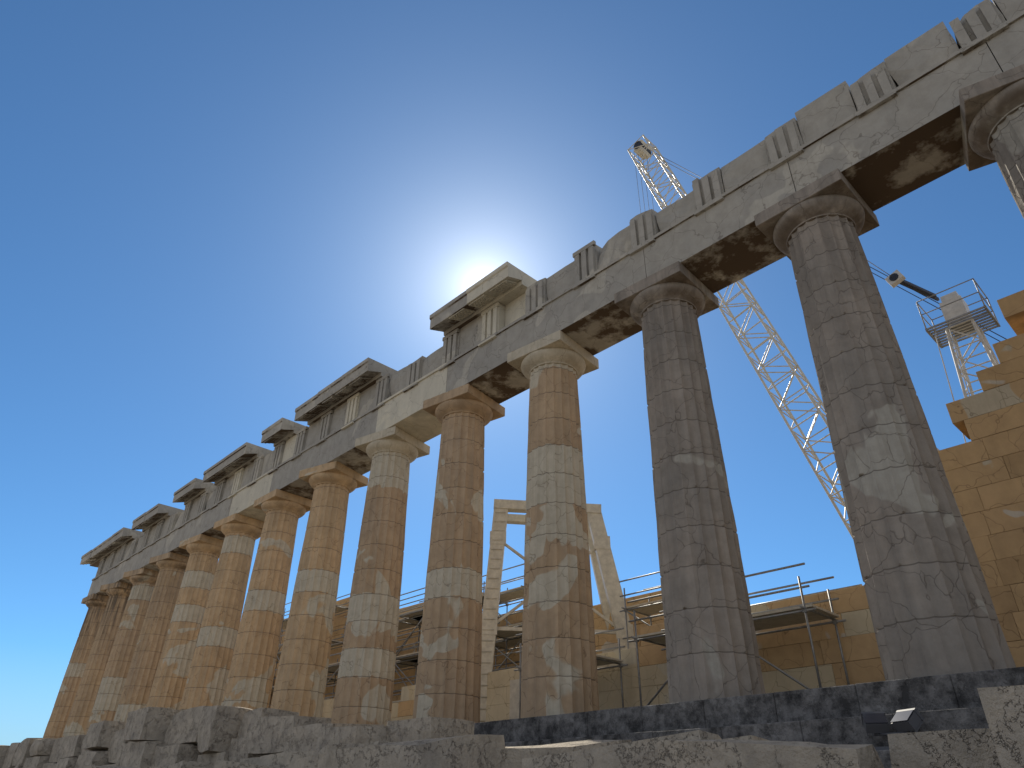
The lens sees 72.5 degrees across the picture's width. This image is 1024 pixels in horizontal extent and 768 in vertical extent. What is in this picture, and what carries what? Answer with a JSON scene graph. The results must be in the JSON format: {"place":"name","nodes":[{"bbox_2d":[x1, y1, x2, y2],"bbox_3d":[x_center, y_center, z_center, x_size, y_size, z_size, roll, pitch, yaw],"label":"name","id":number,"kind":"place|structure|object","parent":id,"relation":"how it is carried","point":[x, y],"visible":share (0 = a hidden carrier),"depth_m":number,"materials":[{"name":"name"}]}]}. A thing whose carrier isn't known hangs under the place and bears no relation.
{"place":"outdoors","nodes":[
{"label":"outdoors","id":0,"kind":"place"},
{"bbox_2d":[0,0,1023,744],"label":"sky","id":1,"kind":"structure","parent":0,"point":[213,213],"materials":[{"name":"blue"}]},
{"bbox_3d":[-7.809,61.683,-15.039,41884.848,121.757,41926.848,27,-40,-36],"label":"ground","id":2,"kind":"structure","parent":0,"visible":0},
{"bbox_2d":[0,689,1023,767],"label":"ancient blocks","id":3,"kind":"structure","parent":2,"relation":"on","point":[218,736],"depth_m":7.61,"materials":[{"name":"grey stone"}]},
{"bbox_2d":[473,667,1023,767],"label":"temple steps","id":4,"kind":"structure","parent":2,"relation":"on","point":[945,704],"depth_m":11.50,"materials":[{"name":"stone"}]},
{"bbox_2d":[43,593,108,738],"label":"column","id":5,"kind":"structure","parent":4,"relation":"on","point":[96,604],"depth_m":45.69,"materials":[{"name":"stone"}]},
{"bbox_2d":[62,582,132,736],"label":"column","id":6,"kind":"structure","parent":4,"relation":"on","point":[118,593],"depth_m":43.00,"materials":[{"name":"stone"}]},
{"bbox_2d":[84,568,158,734],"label":"column","id":7,"kind":"structure","parent":4,"relation":"on","point":[115,674],"depth_m":40.46,"materials":[{"name":"stone"}]},
{"bbox_2d":[114,552,188,721],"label":"column","id":8,"kind":"structure","parent":4,"relation":"on","point":[171,567],"depth_m":37.85,"materials":[{"name":"stone"}]},
{"bbox_2d":[146,534,223,710],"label":"column","id":9,"kind":"structure","parent":4,"relation":"on","point":[174,665],"depth_m":35.20,"materials":[{"name":"stone"}]},
{"bbox_2d":[179,513,263,710],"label":"column","id":10,"kind":"structure","parent":4,"relation":"on","point":[211,662],"depth_m":32.41,"materials":[{"name":"stone"}]},
{"bbox_2d":[221,489,311,710],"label":"column","id":11,"kind":"structure","parent":4,"relation":"on","point":[249,683],"depth_m":29.58,"materials":[{"name":"stone"}]},
{"bbox_2d":[270,461,368,716],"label":"column","id":12,"kind":"structure","parent":4,"relation":"on","point":[300,680],"depth_m":26.71,"materials":[{"name":"stone"}]},
{"bbox_2d":[331,426,429,724],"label":"column","id":13,"kind":"structure","parent":4,"relation":"on","point":[365,684],"depth_m":23.80,"materials":[{"name":"stone"}]},
{"bbox_2d":[80,0,1023,595],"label":"entablature","id":14,"kind":"structure","parent":13,"relation":"on","point":[888,130],"depth_m":18.80,"materials":[{"name":"stone"}]},
{"bbox_2d":[227,261,537,520],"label":"frieze blocks","id":15,"kind":"structure","parent":14,"relation":"attached to","point":[497,296],"depth_m":25.46,"materials":[{"name":"beige stone"}]},
{"bbox_2d":[413,383,504,722],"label":"column","id":16,"kind":"structure","parent":4,"relation":"on","point":[448,679],"depth_m":21.02,"materials":[{"name":"stone"}]},
{"bbox_2d":[509,679,518,718],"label":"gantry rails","id":17,"kind":"object","parent":4,"relation":"on","point":[514,699],"visible":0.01,"depth_m":20.72,"materials":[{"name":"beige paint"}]},
{"bbox_2d":[507,330,599,717],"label":"column","id":18,"kind":"structure","parent":4,"relation":"on","point":[559,674],"depth_m":18.20,"materials":[{"name":"stone"}]},
{"bbox_2d":[480,499,635,721],"bbox_3d":[1.772,8.808,26.379,6.286,8.358,2.964,1,-32,0],"label":"hoist gantry","id":19,"kind":"object","parent":4,"relation":"on","point":[609,589],"visible":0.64,"depth_m":25.85,"materials":[{"name":"beige metal"}]},
{"bbox_2d":[269,563,861,717],"bbox_3d":[-4.167,10.841,29.798,6.500,8.872,37.500,27,-40,-36],"label":"scaffolding","id":20,"kind":"object","parent":4,"relation":"on","point":[804,612],"visible":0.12,"depth_m":20.39,"materials":[{"name":"metal"}]},
{"bbox_2d":[323,604,874,721],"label":"cella wall","id":21,"kind":"structure","parent":4,"relation":"on","point":[653,678],"depth_m":19.64,"materials":[{"name":"stone"}]},
{"bbox_2d":[269,448,938,707],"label":"cella inner walls","id":22,"kind":"structure","parent":4,"relation":"on","point":[604,641],"depth_m":30.86,"materials":[{"name":"stone"}]},
{"bbox_2d":[322,402,1023,716],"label":"cella wall","id":23,"kind":"structure","parent":4,"relation":"on","point":[1003,503],"depth_m":15.28,"materials":[{"name":"stone"}]},
{"bbox_2d":[614,261,765,702],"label":"column","id":24,"kind":"structure","parent":4,"relation":"on","point":[712,651],"depth_m":15.46,"materials":[{"name":"stone"}]},
{"bbox_2d":[398,290,1023,716],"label":"cella wall","id":25,"kind":"structure","parent":4,"relation":"on","point":[966,482],"depth_m":15.71,"materials":[{"name":"stone"}]},
{"bbox_2d":[627,134,1005,537],"bbox_3d":[13.303,-3.585,30.347,4.500,33.535,16.898,27,-40,-36],"label":"crane boom","id":26,"kind":"object","parent":4,"relation":"on","point":[642,149],"visible":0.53,"depth_m":31.03,"materials":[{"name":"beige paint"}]},
{"bbox_2d":[754,168,1015,680],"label":"column","id":27,"kind":"structure","parent":4,"relation":"on","point":[931,607],"depth_m":12.71,"materials":[{"name":"stone"}]},
{"bbox_2d":[860,708,923,749],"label":"floodlights","id":28,"kind":"object","parent":4,"relation":"on","point":[906,721],"visible":0.94,"depth_m":9.82,"materials":[{"name":"grey metal"}]},
{"bbox_2d":[763,356,1023,685],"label":"cella wall","id":29,"kind":"structure","parent":4,"relation":"on","point":[1011,572],"depth_m":15.55,"materials":[{"name":"stone"}]},
{"bbox_2d":[867,260,1000,442],"bbox_3d":[12.192,1.720,17.807,5.316,12.377,2.424,27,-40,-36],"label":"derrick crane","id":30,"kind":"object","parent":4,"relation":"on","point":[958,317],"visible":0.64,"depth_m":20.92,"materials":[{"name":"white paint"}]},
{"bbox_2d":[959,64,1023,218],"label":"column","id":31,"kind":"structure","parent":4,"relation":"on","point":[992,116],"depth_m":13.50,"materials":[{"name":"stone"}]}
]}

